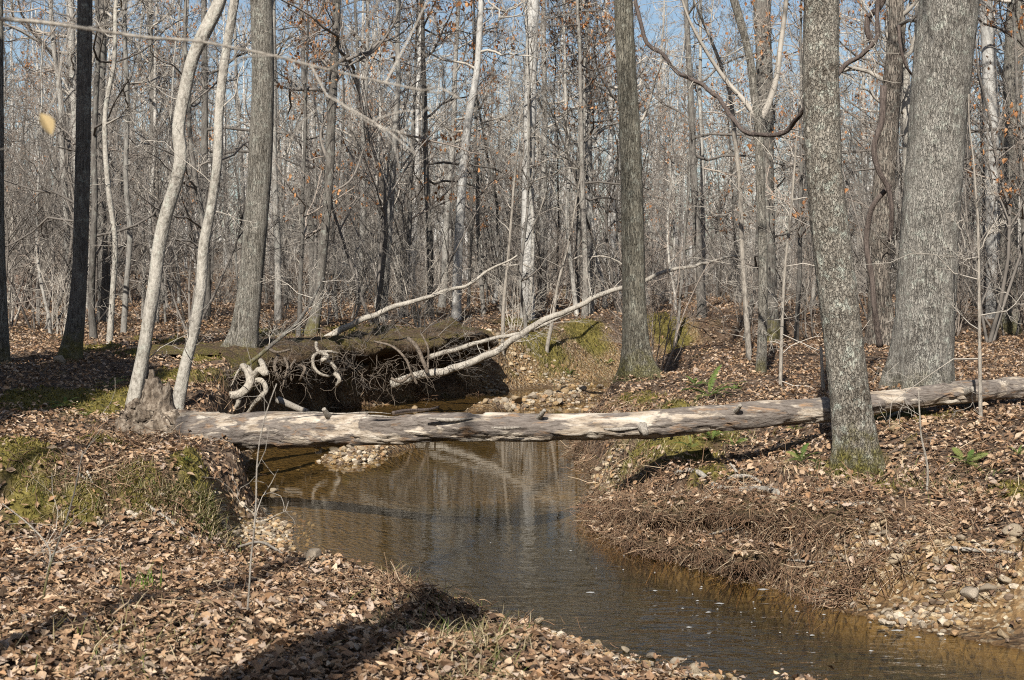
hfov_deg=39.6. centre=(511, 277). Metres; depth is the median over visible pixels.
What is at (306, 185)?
bare tree
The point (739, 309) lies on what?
bare shrub
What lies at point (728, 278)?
bare shrub
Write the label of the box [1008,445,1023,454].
fern
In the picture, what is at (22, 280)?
bare shrub
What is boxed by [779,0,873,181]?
bare tree
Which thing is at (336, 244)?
bare shrub
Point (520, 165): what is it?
bare tree
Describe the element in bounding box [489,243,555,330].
bare shrub
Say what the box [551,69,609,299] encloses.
bare tree
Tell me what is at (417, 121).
bare tree
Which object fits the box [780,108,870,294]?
bare shrub
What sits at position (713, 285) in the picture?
bare shrub
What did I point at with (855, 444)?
leaning tree
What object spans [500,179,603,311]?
bare shrub
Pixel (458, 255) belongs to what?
white crooked tree
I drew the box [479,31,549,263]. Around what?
bare tree
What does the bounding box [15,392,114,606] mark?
seedling
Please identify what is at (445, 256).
bare tree
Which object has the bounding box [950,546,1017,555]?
stick
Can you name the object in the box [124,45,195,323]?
bare tree
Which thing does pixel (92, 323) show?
bare tree
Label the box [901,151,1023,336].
bare shrub
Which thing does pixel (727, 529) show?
stick
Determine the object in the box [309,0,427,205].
bare tree
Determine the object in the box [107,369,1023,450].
fallen log
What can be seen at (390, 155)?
bare tree
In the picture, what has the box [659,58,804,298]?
bare shrub
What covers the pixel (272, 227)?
bare shrub
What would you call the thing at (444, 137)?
leaf holding oak
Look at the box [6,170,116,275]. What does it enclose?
bare shrub
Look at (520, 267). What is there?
bare tree
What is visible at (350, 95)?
bare tree
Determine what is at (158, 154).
bare tree
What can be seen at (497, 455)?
stream water
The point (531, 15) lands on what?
two tone tree
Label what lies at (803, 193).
bare tree
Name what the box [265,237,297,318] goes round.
bare shrub
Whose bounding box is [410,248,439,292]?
bare shrub
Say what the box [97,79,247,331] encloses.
bare shrub
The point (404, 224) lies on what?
bare shrub
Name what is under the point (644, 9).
sky
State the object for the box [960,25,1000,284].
bare tree
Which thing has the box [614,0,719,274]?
bare tree
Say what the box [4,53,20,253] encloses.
bare tree
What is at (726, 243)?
bare shrub
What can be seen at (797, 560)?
stick
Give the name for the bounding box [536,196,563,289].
bare shrub
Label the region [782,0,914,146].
bare tree
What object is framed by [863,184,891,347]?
vine
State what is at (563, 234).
bare shrub
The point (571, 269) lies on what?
bare tree
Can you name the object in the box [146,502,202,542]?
stick
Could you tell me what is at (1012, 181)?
leaf holding oak
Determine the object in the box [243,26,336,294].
bare tree
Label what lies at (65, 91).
bare tree
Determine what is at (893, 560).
rock
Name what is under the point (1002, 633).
rock
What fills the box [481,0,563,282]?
bare tree
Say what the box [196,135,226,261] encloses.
bare tree
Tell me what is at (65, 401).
fern
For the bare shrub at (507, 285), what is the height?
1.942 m
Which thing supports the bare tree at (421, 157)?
on the ground at (492, 531)
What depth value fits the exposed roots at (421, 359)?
25.38 m
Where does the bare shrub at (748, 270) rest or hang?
on the ground at (492, 531)
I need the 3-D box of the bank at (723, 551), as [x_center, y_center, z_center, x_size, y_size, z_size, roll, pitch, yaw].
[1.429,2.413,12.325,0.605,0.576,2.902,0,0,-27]
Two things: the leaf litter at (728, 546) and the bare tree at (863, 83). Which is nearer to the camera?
the leaf litter at (728, 546)
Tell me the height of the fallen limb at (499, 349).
2.763 m
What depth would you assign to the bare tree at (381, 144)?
48.09 m
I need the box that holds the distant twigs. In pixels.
[4,0,1023,290]
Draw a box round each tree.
[0,0,10,364]
[3,0,56,272]
[3,0,140,307]
[3,0,153,310]
[4,0,52,218]
[4,0,87,336]
[4,0,139,258]
[4,0,225,339]
[4,13,27,286]
[4,33,28,215]
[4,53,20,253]
[4,58,45,119]
[6,61,74,320]
[8,0,170,275]
[8,78,45,257]
[9,68,46,242]
[17,56,58,249]
[19,1,76,212]
[20,95,73,289]
[31,13,108,266]
[36,2,142,292]
[41,0,120,247]
[56,0,139,197]
[57,0,92,361]
[58,1,167,297]
[58,12,148,270]
[88,2,200,317]
[91,0,174,276]
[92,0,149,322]
[95,0,191,286]
[105,62,141,299]
[109,4,208,305]
[114,0,287,335]
[117,0,210,323]
[119,0,236,162]
[120,0,205,290]
[121,0,325,318]
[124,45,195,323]
[124,122,177,271]
[125,0,250,403]
[130,96,173,271]
[131,45,183,281]
[133,0,272,409]
[170,0,251,268]
[179,26,242,286]
[180,120,212,268]
[195,2,332,302]
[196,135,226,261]
[207,0,296,230]
[208,0,298,322]
[208,57,243,267]
[220,0,273,389]
[222,79,272,289]
[226,95,285,295]
[233,23,297,205]
[234,147,310,303]
[235,0,426,335]
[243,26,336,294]
[244,0,323,273]
[244,41,327,306]
[245,0,354,304]
[270,2,347,196]
[271,94,299,214]
[277,0,435,302]
[278,0,379,319]
[285,14,337,272]
[294,139,336,301]
[298,42,356,253]
[298,97,347,240]
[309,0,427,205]
[316,13,374,230]
[321,85,368,289]
[322,14,372,262]
[324,1,372,272]
[325,1,434,150]
[331,0,454,302]
[335,0,431,270]
[340,0,408,265]
[347,0,494,322]
[356,0,447,252]
[357,0,512,316]
[360,64,419,275]
[361,2,434,289]
[371,0,488,289]
[378,3,492,278]
[382,0,555,307]
[383,98,425,221]
[396,80,442,277]
[405,0,549,320]
[413,6,485,260]
[416,117,459,290]
[422,15,488,272]
[432,94,486,282]
[433,0,516,276]
[434,31,510,304]
[439,0,548,312]
[447,60,497,279]
[452,131,482,269]
[457,123,485,278]
[460,73,495,253]
[462,0,590,321]
[462,28,537,267]
[465,1,536,302]
[472,0,578,336]
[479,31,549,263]
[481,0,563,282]
[487,122,522,280]
[491,0,575,319]
[491,23,547,227]
[493,53,552,294]
[496,0,616,301]
[508,0,599,311]
[509,42,562,293]
[511,0,621,315]
[513,101,554,283]
[520,0,662,299]
[523,1,685,307]
[536,0,652,304]
[536,0,660,318]
[537,3,602,264]
[542,35,608,303]
[548,48,613,297]
[550,0,604,269]
[551,9,618,179]
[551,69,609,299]
[559,114,620,284]
[560,141,595,268]
[590,0,665,197]
[597,63,667,282]
[605,126,620,270]
[611,0,664,383]
[613,0,803,317]
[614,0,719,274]
[616,0,707,309]
[635,18,686,283]
[637,0,698,303]
[638,87,671,292]
[640,0,811,375]
[641,6,755,297]
[641,29,713,270]
[643,47,737,346]
[644,171,660,273]
[645,110,683,291]
[647,120,693,285]
[648,107,691,262]
[650,23,686,284]
[672,0,754,303]
[672,82,710,264]
[673,0,818,340]
[680,14,788,306]
[690,0,785,302]
[691,128,738,299]
[704,0,805,342]
[705,97,756,251]
[706,39,748,283]
[739,0,852,296]
[748,24,802,288]
[773,0,849,307]
[775,12,802,286]
[776,88,812,288]
[777,0,884,289]
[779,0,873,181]
[780,120,813,279]
[781,0,918,347]
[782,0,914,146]
[785,63,808,278]
[791,148,864,281]
[797,0,1002,197]
[802,0,886,477]
[802,101,866,279]
[839,0,911,174]
[841,71,867,278]
[844,40,881,256]
[847,10,902,272]
[853,107,873,245]
[855,0,969,306]
[856,0,910,186]
[858,97,902,293]
[872,73,910,288]
[875,1,1023,303]
[876,2,962,213]
[879,0,979,388]
[957,73,1001,308]
[959,15,1022,305]
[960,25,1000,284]
[961,0,1023,203]
[961,83,979,288]
[963,1,1023,176]
[964,5,1023,184]
[964,35,982,278]
[966,2,1023,272]
[971,0,1023,333]
[973,105,983,302]
[979,0,1023,318]
[983,160,1023,314]
[1008,33,1023,314]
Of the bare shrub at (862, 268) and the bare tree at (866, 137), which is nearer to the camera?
the bare shrub at (862, 268)
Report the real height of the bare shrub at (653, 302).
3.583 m
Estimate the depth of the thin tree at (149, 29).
33.82 m
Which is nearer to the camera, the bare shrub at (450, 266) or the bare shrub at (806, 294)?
the bare shrub at (806, 294)
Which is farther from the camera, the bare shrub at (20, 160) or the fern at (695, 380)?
the bare shrub at (20, 160)
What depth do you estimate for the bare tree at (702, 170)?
39.41 m
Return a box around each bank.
[150,317,498,382]
[590,494,881,536]
[592,523,789,571]
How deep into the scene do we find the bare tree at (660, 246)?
59.99 m
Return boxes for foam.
[490,542,980,650]
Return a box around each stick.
[81,470,109,495]
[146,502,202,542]
[230,259,359,378]
[236,541,300,561]
[275,396,308,411]
[308,566,416,592]
[392,406,439,412]
[674,468,781,494]
[706,523,756,536]
[727,463,761,485]
[785,559,826,562]
[790,500,868,523]
[881,411,903,420]
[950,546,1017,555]
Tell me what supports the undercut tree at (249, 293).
on the bank at (233, 355)
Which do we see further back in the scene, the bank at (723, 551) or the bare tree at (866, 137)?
the bare tree at (866, 137)
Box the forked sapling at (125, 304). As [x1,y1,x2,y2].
[65,0,194,334]
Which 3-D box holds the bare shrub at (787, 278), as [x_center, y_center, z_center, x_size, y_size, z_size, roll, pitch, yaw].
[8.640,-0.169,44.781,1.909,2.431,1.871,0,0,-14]
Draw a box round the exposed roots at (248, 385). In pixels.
[211,355,274,413]
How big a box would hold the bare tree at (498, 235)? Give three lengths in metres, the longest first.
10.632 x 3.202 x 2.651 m
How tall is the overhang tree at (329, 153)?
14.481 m
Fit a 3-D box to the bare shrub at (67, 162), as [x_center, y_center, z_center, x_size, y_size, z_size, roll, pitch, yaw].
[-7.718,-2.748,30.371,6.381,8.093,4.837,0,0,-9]
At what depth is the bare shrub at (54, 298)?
26.32 m
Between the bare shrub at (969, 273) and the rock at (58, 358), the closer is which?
the rock at (58, 358)
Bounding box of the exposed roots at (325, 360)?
[289,308,376,399]
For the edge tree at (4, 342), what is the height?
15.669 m
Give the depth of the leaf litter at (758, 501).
11.97 m
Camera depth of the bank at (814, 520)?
11.62 m
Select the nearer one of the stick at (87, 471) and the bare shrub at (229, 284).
the stick at (87, 471)
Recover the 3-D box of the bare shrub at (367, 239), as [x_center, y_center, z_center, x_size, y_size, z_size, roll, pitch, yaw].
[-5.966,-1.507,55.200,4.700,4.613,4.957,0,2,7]
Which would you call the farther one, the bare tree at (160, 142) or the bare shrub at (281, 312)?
the bare tree at (160, 142)
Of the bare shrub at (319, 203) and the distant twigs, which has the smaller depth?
the bare shrub at (319, 203)
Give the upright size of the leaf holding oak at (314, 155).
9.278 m
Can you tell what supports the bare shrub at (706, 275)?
on the ground at (492, 531)
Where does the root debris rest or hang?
on the ground at (492, 531)
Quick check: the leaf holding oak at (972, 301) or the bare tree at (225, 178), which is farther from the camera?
the bare tree at (225, 178)
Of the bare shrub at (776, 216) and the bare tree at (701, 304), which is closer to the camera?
the bare tree at (701, 304)
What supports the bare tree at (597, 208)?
on the ground at (492, 531)
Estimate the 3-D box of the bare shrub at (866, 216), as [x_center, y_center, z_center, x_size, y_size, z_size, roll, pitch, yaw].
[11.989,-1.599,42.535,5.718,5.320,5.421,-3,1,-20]
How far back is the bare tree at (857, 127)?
31.62 m
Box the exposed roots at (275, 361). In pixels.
[259,340,317,406]
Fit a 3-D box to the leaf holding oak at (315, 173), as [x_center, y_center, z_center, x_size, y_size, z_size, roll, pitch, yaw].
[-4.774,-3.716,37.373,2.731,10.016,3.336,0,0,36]
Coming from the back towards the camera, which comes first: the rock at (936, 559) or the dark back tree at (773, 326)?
the dark back tree at (773, 326)
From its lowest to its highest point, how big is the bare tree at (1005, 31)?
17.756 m
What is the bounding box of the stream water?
[245,382,1023,679]
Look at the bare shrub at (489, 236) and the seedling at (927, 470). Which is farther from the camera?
the bare shrub at (489, 236)
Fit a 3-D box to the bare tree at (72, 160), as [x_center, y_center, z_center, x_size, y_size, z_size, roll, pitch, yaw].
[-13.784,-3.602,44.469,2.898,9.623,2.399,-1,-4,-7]
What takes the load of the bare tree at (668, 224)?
on the ground at (492, 531)
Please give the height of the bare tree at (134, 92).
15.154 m
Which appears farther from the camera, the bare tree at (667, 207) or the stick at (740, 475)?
the bare tree at (667, 207)
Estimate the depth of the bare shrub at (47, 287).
39.28 m
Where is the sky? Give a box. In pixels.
[3,0,1023,273]
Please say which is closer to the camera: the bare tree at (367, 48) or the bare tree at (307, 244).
the bare tree at (367, 48)
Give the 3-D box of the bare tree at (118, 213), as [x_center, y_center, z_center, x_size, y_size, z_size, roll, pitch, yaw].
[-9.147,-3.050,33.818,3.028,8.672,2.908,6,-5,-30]
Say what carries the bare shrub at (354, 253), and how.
on the ground at (492, 531)
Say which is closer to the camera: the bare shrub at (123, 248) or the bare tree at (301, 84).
the bare shrub at (123, 248)
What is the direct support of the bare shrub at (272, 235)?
on the ground at (492, 531)
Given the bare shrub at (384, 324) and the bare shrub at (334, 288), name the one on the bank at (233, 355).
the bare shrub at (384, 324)
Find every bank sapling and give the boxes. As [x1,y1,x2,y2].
[513,157,595,352]
[759,101,892,388]
[864,94,1023,425]
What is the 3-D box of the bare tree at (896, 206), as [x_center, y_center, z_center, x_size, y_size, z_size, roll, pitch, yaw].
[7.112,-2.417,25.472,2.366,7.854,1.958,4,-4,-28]
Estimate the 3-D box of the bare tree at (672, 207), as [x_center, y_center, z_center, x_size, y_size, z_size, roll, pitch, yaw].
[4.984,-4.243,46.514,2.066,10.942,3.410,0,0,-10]
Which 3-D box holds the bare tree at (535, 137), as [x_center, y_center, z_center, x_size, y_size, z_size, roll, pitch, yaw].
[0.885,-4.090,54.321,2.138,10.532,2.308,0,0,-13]
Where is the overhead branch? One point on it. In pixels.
(47, 123)
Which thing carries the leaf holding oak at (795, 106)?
on the ground at (492, 531)
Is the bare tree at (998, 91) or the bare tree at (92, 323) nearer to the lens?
the bare tree at (92, 323)
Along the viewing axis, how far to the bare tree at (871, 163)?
46.10 m
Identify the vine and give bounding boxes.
[633,0,912,173]
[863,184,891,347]
[864,0,885,43]
[871,85,893,241]
[897,25,911,75]
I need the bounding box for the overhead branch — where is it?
[0,0,523,167]
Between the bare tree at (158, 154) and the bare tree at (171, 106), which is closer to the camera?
the bare tree at (171, 106)
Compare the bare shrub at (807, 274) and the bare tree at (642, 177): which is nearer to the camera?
the bare shrub at (807, 274)
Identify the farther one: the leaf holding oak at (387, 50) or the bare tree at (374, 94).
the bare tree at (374, 94)
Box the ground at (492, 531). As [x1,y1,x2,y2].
[0,239,1023,679]
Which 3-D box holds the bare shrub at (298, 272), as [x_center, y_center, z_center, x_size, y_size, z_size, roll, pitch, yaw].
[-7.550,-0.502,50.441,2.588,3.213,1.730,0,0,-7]
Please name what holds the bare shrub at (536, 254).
on the ground at (492, 531)
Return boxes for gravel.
[52,328,1023,679]
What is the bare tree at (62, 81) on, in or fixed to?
on the ground at (492, 531)
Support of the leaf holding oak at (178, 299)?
on the ground at (492, 531)
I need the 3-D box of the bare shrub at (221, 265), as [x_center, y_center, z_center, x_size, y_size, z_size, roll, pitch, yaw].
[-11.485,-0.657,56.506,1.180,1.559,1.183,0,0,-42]
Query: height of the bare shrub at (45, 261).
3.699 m
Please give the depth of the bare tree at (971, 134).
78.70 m
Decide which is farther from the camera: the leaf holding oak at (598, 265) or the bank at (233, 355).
the leaf holding oak at (598, 265)
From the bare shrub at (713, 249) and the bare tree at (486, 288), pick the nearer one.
the bare tree at (486, 288)
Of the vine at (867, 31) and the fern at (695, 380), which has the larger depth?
the fern at (695, 380)
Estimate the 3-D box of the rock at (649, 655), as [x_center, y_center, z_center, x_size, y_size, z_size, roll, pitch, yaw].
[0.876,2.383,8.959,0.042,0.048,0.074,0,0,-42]
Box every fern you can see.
[45,397,79,407]
[92,376,128,389]
[670,435,701,449]
[681,365,740,399]
[684,376,709,384]
[693,431,730,439]
[720,438,747,444]
[723,381,746,389]
[783,443,817,461]
[945,447,992,470]
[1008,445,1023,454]
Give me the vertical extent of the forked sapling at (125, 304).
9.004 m
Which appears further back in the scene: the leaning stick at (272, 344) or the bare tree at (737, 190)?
the bare tree at (737, 190)
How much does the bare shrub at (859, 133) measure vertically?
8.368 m
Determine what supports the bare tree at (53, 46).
on the ground at (492, 531)
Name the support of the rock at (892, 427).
on the ground at (492, 531)
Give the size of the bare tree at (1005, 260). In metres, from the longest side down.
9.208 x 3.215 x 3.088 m
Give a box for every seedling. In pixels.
[2,468,113,573]
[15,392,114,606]
[206,311,294,616]
[820,347,824,389]
[868,379,936,492]
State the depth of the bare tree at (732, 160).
71.39 m
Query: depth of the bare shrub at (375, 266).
31.64 m
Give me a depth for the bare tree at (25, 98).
64.82 m
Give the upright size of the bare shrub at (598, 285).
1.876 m
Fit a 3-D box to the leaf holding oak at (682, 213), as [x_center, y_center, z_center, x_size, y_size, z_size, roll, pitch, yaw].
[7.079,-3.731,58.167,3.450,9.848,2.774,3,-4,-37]
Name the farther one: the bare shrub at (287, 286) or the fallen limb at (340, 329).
the bare shrub at (287, 286)
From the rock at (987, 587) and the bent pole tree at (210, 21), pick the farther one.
the bent pole tree at (210, 21)
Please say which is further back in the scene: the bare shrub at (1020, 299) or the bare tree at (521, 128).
the bare tree at (521, 128)
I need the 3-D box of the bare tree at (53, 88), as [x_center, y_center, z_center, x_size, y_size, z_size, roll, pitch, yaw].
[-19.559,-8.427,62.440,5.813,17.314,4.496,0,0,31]
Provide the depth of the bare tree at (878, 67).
44.58 m
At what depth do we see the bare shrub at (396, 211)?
43.55 m
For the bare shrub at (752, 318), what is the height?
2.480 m
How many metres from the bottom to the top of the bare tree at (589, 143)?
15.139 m
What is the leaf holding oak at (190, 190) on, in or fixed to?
on the ground at (492, 531)
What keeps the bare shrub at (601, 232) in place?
on the ground at (492, 531)
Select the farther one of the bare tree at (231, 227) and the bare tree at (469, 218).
the bare tree at (469, 218)
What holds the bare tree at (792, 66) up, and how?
on the ground at (492, 531)
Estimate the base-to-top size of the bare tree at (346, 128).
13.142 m
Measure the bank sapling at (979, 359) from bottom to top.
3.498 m
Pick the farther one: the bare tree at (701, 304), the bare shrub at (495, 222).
the bare shrub at (495, 222)
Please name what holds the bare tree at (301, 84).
on the ground at (492, 531)
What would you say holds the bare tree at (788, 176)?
on the ground at (492, 531)
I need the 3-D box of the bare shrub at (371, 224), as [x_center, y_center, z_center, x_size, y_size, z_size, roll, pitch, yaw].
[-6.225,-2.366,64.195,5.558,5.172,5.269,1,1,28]
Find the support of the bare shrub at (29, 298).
on the ground at (492, 531)
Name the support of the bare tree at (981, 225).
on the ground at (492, 531)
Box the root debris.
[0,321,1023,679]
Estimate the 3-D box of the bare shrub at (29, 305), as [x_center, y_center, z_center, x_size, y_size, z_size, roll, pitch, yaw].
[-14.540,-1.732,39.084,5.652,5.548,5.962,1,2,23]
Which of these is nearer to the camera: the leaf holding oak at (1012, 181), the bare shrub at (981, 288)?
the leaf holding oak at (1012, 181)
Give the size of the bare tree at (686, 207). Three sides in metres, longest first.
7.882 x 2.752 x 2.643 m
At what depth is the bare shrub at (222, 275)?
31.99 m
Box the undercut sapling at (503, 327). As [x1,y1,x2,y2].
[472,108,532,354]
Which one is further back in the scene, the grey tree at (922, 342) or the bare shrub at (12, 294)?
the bare shrub at (12, 294)
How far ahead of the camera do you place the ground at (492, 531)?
13.28 m
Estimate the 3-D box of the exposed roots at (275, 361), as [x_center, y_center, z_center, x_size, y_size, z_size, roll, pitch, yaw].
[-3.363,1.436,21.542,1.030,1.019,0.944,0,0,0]
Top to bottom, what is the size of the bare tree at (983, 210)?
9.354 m
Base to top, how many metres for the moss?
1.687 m
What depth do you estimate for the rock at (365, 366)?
26.61 m
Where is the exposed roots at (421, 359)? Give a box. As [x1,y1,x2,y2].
[334,331,479,404]
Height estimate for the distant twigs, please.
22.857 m
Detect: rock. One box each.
[53,355,65,363]
[221,520,229,532]
[305,548,321,562]
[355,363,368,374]
[511,395,521,402]
[527,393,536,398]
[535,617,543,623]
[543,390,552,396]
[560,386,569,392]
[578,385,586,390]
[621,646,629,652]
[646,652,654,659]
[669,657,684,663]
[688,663,702,673]
[878,519,887,525]
[887,424,902,432]
[888,553,902,563]
[898,617,906,624]
[932,556,943,565]
[943,586,956,598]
[943,621,950,626]
[960,586,978,602]
[979,583,997,592]
[997,628,1009,638]
[999,576,1011,583]
[1002,523,1022,537]
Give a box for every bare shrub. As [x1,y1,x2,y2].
[3,0,294,331]
[4,41,101,282]
[4,85,245,323]
[4,97,196,330]
[4,102,58,264]
[4,138,89,308]
[4,150,62,322]
[5,58,145,226]
[5,180,73,275]
[5,185,68,328]
[5,209,71,302]
[5,213,70,312]
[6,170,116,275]
[7,275,43,309]
[11,228,102,336]
[23,247,64,308]
[28,0,232,308]
[30,140,246,305]
[68,76,308,321]
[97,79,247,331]
[108,223,168,304]
[116,232,137,300]
[125,180,243,309]
[130,221,194,293]
[131,260,181,320]
[159,73,269,265]
[192,225,224,272]
[211,257,238,304]
[212,184,349,295]
[212,255,238,302]
[213,246,234,275]
[217,229,294,289]
[223,182,322,285]
[223,232,241,275]
[236,0,494,324]
[237,172,352,270]
[248,270,362,386]
[259,313,307,374]
[261,223,295,302]
[262,198,313,303]
[264,262,303,302]
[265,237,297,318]
[268,172,432,311]
[270,159,372,272]
[270,221,366,322]
[272,234,318,301]
[277,66,401,301]
[277,131,457,303]
[281,126,383,295]
[288,95,421,253]
[288,232,317,266]
[290,237,432,395]
[299,222,347,293]
[318,96,446,244]
[320,176,440,275]
[326,181,427,322]
[328,170,407,319]
[329,186,415,292]
[329,239,356,301]
[331,125,479,300]
[334,77,574,316]
[337,227,376,279]
[345,216,375,278]
[350,47,501,299]
[361,190,425,315]
[367,217,473,334]
[374,200,462,326]
[389,253,417,299]
[403,260,511,383]
[409,259,426,302]
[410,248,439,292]
[416,238,451,285]
[417,225,442,278]
[426,0,701,314]
[430,138,597,309]
[431,92,550,303]
[433,169,573,310]
[434,220,471,298]
[441,79,574,303]
[451,236,495,288]
[452,212,552,298]
[465,222,495,265]
[474,210,518,301]
[476,222,518,286]
[479,121,620,300]
[485,195,535,252]
[487,213,575,305]
[487,259,518,299]
[489,172,601,291]
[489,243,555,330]
[498,237,548,292]
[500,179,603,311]
[517,207,605,301]
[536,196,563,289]
[547,181,598,287]
[551,171,658,281]
[562,218,621,308]
[562,248,618,306]
[570,211,620,282]
[579,193,722,371]
[581,235,621,297]
[599,217,681,289]
[601,196,674,275]
[604,128,729,283]
[645,208,690,285]
[645,233,684,309]
[645,243,684,304]
[649,259,679,296]
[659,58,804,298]
[663,231,721,290]
[672,196,793,293]
[681,213,747,282]
[684,250,716,298]
[694,259,728,292]
[706,273,729,295]
[708,204,797,277]
[708,205,754,300]
[708,225,751,296]
[715,194,756,294]
[719,218,783,299]
[721,200,894,338]
[726,273,756,325]
[728,248,795,341]
[733,176,795,261]
[737,50,902,272]
[737,212,811,289]
[745,212,807,301]
[772,33,976,298]
[776,204,863,282]
[776,219,816,310]
[776,238,812,304]
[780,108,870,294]
[781,130,971,306]
[786,118,1019,321]
[787,266,818,314]
[804,158,971,303]
[844,156,871,243]
[854,242,867,295]
[855,240,865,294]
[860,133,984,254]
[891,233,1004,335]
[891,256,896,296]
[900,0,1023,342]
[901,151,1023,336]
[955,214,992,330]
[957,224,983,307]
[967,263,984,305]
[982,206,1023,305]
[987,227,1023,330]
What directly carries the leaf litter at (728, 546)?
on the bank at (723, 551)
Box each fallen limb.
[324,232,517,335]
[390,240,757,387]
[430,292,573,359]
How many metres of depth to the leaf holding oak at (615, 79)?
44.82 m
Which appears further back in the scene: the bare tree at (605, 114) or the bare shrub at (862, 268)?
the bare tree at (605, 114)
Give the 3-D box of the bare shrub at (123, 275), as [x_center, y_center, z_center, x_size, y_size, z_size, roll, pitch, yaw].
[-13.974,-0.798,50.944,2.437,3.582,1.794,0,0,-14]
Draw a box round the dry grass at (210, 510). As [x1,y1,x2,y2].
[0,318,1023,679]
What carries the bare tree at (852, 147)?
on the ground at (492, 531)
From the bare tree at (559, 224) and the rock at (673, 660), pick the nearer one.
the rock at (673, 660)
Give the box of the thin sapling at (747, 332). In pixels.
[685,0,817,360]
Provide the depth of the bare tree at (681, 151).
80.59 m
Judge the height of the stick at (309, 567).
0.444 m
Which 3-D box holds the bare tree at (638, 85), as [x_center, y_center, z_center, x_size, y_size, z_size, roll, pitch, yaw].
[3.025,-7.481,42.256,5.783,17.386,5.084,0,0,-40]
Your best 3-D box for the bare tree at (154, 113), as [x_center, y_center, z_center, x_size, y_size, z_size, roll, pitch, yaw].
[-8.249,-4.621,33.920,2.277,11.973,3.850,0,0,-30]
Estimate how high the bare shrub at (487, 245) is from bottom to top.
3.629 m
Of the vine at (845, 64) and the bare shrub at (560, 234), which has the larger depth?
the bare shrub at (560, 234)
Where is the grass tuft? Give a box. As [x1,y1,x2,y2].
[100,563,169,589]
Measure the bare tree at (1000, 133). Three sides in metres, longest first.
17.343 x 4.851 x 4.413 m
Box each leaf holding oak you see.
[4,0,66,273]
[106,0,214,309]
[135,0,220,303]
[165,71,226,233]
[271,0,380,336]
[276,0,368,294]
[309,68,375,280]
[331,49,402,245]
[346,0,502,319]
[395,0,548,315]
[436,0,523,307]
[522,0,614,313]
[526,0,646,311]
[536,1,615,307]
[569,0,677,226]
[573,34,667,284]
[648,65,722,294]
[686,22,753,302]
[707,0,886,342]
[730,58,810,244]
[805,24,900,263]
[839,0,914,275]
[911,36,1002,304]
[962,0,1023,281]
[969,4,1023,208]
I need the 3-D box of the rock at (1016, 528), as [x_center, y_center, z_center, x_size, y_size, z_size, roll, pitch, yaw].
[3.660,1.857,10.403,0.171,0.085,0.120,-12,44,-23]
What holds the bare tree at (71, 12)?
on the ground at (492, 531)
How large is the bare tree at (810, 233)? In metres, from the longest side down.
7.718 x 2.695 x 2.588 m
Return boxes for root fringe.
[561,510,801,590]
[569,471,909,550]
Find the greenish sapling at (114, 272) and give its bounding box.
[14,0,172,343]
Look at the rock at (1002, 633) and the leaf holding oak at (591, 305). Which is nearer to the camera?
the rock at (1002, 633)
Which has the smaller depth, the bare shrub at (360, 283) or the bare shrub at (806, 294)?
the bare shrub at (360, 283)
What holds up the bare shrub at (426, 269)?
on the ground at (492, 531)
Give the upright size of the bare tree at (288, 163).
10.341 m
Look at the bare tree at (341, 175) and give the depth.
55.80 m
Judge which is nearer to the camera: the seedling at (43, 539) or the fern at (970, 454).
the seedling at (43, 539)
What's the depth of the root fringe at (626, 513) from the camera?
12.01 m
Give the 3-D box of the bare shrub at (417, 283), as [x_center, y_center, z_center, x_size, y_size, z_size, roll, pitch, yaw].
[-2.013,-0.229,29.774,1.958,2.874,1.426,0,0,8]
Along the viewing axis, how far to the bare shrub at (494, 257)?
56.40 m
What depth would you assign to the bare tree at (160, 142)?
54.93 m
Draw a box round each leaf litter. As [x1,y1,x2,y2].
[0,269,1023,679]
[588,512,793,559]
[589,488,901,518]
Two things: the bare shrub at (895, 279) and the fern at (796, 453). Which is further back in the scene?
the bare shrub at (895, 279)
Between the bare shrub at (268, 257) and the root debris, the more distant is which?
the bare shrub at (268, 257)
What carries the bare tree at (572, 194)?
on the ground at (492, 531)
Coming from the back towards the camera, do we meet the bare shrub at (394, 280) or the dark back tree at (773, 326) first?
the bare shrub at (394, 280)
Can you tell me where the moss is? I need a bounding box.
[0,311,1023,603]
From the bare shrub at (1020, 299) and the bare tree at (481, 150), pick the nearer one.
the bare shrub at (1020, 299)
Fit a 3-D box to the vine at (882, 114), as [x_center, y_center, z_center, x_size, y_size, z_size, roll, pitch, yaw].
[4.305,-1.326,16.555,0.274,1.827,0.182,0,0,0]
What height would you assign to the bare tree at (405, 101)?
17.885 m
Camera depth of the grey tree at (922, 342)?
15.88 m
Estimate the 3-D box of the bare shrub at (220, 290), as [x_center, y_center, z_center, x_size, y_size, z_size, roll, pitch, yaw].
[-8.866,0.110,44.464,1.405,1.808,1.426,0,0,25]
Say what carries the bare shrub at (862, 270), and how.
on the ground at (492, 531)
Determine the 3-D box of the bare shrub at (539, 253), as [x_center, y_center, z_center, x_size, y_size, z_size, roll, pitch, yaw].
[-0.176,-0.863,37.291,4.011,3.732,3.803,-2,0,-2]
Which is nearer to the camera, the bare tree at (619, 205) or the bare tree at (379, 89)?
the bare tree at (379, 89)
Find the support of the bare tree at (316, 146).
on the ground at (492, 531)
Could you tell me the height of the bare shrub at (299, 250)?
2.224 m
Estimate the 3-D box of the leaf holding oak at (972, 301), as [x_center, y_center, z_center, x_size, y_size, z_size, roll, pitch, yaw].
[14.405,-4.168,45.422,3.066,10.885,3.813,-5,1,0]
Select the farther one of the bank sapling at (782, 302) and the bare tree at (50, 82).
the bare tree at (50, 82)
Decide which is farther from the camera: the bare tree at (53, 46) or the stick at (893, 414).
the bare tree at (53, 46)
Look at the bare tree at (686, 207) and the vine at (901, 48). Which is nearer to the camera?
the vine at (901, 48)

